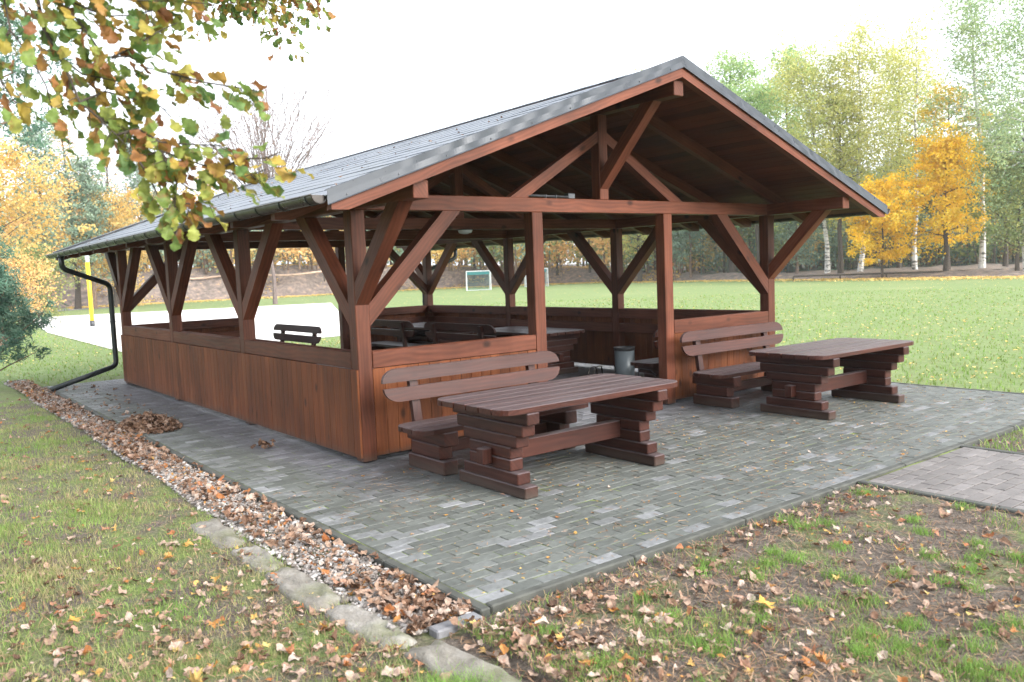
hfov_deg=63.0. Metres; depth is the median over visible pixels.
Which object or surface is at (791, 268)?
aspen tree
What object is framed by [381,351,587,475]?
backrest bench
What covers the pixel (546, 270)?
football goal
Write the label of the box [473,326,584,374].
picnic table
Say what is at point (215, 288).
earth bank
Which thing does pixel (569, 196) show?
junction box
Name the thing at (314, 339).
backrest bench
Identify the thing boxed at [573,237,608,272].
maple tree
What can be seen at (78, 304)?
larch tree
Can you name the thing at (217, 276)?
log rail
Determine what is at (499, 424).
picnic table
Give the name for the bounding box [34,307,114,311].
track
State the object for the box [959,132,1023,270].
beech tree
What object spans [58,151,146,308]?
pine tree
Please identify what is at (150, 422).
leaf heap
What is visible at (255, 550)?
edging stone
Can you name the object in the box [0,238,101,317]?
hazel bush
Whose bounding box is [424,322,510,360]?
backrest bench
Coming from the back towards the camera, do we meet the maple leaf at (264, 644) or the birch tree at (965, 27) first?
the birch tree at (965, 27)
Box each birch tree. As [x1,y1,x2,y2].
[758,17,887,272]
[799,4,931,271]
[831,29,1002,267]
[869,2,964,269]
[907,0,1023,268]
[950,0,1023,270]
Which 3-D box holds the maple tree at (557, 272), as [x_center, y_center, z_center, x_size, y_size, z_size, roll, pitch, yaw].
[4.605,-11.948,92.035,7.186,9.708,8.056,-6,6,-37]
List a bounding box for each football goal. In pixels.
[466,270,491,290]
[524,268,548,286]
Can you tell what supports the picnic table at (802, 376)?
on the pavement
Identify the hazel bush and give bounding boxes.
[0,234,95,321]
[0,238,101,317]
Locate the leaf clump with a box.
[250,438,275,448]
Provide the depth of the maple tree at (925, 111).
60.86 m
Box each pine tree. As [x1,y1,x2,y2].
[0,0,85,344]
[1,117,86,311]
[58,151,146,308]
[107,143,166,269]
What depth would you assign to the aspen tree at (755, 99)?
72.50 m
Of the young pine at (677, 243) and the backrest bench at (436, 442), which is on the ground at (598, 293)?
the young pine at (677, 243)
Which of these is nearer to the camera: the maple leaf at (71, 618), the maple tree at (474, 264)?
the maple leaf at (71, 618)
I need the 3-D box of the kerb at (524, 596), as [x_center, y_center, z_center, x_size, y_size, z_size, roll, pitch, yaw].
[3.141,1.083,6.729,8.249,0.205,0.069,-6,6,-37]
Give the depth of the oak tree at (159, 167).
2.90 m
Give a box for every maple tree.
[0,127,97,292]
[27,167,105,275]
[47,181,161,306]
[463,248,478,268]
[546,241,579,275]
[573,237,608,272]
[830,172,931,277]
[888,120,1003,270]
[900,76,995,268]
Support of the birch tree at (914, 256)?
on the earth bank
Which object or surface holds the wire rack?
on the pavement
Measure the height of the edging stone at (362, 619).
0.139 m
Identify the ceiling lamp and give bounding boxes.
[457,229,472,233]
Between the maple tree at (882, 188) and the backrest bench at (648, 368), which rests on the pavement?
the backrest bench at (648, 368)
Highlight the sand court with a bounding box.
[35,303,339,351]
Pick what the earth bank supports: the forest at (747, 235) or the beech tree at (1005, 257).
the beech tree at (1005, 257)
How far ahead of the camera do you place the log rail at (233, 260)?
84.34 m
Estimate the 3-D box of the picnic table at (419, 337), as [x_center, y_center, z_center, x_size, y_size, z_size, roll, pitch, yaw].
[-1.521,0.034,16.009,0.960,0.690,1.920,-6,6,-38]
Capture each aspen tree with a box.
[699,46,787,272]
[725,73,801,264]
[745,39,843,272]
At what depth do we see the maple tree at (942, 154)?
58.06 m
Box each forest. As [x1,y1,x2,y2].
[0,166,645,269]
[626,112,1023,273]
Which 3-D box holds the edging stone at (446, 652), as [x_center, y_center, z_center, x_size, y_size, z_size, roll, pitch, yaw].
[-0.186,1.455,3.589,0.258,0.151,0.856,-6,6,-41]
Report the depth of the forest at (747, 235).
81.30 m
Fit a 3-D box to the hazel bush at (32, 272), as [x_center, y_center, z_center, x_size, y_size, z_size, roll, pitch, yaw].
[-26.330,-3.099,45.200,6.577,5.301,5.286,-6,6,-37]
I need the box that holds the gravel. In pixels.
[2,379,469,634]
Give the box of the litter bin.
[613,346,634,375]
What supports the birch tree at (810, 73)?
on the earth bank
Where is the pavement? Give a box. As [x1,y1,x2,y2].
[47,356,1023,602]
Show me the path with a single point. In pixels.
(990, 477)
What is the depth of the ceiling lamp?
11.42 m
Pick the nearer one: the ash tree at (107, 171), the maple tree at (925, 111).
the maple tree at (925, 111)
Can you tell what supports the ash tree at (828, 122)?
on the earth bank
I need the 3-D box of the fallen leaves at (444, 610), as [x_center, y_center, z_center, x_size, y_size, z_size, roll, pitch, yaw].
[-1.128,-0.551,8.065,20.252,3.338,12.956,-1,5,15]
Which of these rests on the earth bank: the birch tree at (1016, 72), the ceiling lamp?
the birch tree at (1016, 72)
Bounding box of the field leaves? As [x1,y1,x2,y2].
[6,264,1023,391]
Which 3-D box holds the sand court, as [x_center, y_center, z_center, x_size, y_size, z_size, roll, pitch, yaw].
[-15.202,-0.803,36.619,17.839,0.001,33.802,-4,5,-18]
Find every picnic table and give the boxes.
[189,339,278,356]
[387,322,472,357]
[437,373,677,499]
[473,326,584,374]
[749,338,913,419]
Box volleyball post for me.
[85,256,94,326]
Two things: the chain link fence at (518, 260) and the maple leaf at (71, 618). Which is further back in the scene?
the chain link fence at (518, 260)
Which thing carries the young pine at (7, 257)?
on the ground at (598, 293)
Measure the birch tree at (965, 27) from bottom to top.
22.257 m
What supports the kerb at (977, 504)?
on the ground at (598, 293)
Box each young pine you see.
[0,222,55,352]
[0,256,67,370]
[672,230,692,280]
[676,229,707,277]
[775,221,829,273]
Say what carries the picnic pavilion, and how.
on the pavement
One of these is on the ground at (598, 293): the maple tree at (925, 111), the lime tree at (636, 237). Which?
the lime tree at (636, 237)
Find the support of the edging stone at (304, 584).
on the ground at (598, 293)
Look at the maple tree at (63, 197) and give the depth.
73.06 m
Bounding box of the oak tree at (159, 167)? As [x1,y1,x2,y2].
[0,0,335,250]
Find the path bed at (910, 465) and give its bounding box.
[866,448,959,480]
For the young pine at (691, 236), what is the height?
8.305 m
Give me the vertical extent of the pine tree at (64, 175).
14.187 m
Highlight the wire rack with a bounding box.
[588,365,602,374]
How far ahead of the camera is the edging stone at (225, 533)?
5.67 m
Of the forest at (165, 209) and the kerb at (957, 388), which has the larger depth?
the forest at (165, 209)
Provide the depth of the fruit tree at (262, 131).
55.83 m
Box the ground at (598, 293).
[0,255,1023,681]
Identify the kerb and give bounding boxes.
[44,386,489,617]
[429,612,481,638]
[485,420,1023,614]
[857,480,1023,516]
[891,382,1023,394]
[960,445,1023,454]
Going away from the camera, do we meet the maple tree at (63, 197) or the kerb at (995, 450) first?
the kerb at (995, 450)
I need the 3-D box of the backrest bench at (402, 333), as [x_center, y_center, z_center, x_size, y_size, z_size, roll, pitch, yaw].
[-2.094,0.034,15.209,0.627,0.870,1.980,-6,6,-37]
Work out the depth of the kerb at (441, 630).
4.01 m
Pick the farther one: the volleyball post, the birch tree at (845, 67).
the birch tree at (845, 67)
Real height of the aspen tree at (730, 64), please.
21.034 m
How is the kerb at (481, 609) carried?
on the ground at (598, 293)
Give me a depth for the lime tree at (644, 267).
86.36 m
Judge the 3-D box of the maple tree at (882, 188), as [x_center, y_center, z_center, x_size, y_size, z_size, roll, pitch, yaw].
[25.838,-8.185,59.803,6.596,7.752,7.795,-2,5,5]
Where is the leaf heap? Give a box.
[117,411,182,433]
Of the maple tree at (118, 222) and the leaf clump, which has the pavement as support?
the leaf clump
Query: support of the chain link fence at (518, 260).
on the earth bank
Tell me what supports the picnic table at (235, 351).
on the pavement
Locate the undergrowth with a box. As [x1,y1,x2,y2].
[0,207,1023,276]
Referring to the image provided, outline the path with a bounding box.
[870,447,1023,509]
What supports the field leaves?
on the ground at (598, 293)
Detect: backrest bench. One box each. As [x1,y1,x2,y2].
[273,324,321,363]
[370,320,432,364]
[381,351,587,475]
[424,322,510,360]
[630,329,682,377]
[680,322,782,408]
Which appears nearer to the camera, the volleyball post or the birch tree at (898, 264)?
the volleyball post
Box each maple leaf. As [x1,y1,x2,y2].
[67,615,82,621]
[259,641,272,647]
[756,595,774,609]
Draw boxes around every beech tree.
[956,96,1023,266]
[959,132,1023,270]
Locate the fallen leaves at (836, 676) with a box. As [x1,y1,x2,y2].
[0,386,1023,681]
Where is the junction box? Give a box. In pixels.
[528,193,574,198]
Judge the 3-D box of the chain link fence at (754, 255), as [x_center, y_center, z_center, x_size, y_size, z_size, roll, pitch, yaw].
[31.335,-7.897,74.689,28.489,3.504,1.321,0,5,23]
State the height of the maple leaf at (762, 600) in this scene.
0.039 m
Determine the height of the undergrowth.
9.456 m
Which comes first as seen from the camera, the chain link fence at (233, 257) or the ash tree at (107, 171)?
the ash tree at (107, 171)
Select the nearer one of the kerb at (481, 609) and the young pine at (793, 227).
the kerb at (481, 609)
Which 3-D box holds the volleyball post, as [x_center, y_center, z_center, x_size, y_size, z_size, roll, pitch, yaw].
[-18.099,-2.248,35.783,0.195,3.250,0.200,-6,6,-37]
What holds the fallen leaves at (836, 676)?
on the ground at (598, 293)
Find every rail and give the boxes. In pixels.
[138,258,303,270]
[189,271,324,281]
[793,268,1021,281]
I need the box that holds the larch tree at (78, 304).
[40,112,105,308]
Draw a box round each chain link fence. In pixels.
[83,250,316,267]
[431,239,686,270]
[700,226,1021,274]
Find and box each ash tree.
[83,131,140,303]
[793,80,879,273]
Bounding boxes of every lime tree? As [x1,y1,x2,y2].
[607,234,652,282]
[634,64,647,272]
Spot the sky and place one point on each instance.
(407, 68)
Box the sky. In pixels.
[0,0,1023,268]
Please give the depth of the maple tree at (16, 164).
52.74 m
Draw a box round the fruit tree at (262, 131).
[157,52,372,303]
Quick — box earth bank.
[10,257,1023,308]
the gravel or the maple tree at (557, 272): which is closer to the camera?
the gravel
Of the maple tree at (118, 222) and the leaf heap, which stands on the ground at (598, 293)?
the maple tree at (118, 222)
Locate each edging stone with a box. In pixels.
[190,518,244,548]
[230,545,283,572]
[265,567,341,611]
[323,603,416,653]
[403,640,520,681]
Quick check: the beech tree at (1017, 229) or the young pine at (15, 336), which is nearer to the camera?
the young pine at (15, 336)
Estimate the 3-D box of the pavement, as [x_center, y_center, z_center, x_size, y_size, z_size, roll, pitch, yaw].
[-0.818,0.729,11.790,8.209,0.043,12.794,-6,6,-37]
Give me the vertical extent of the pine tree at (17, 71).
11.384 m
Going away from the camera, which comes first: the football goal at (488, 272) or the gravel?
the gravel
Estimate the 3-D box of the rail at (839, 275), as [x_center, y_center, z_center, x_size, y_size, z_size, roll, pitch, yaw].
[28.640,-4.660,59.576,16.400,0.561,0.643,0,5,26]
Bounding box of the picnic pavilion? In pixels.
[45,55,889,462]

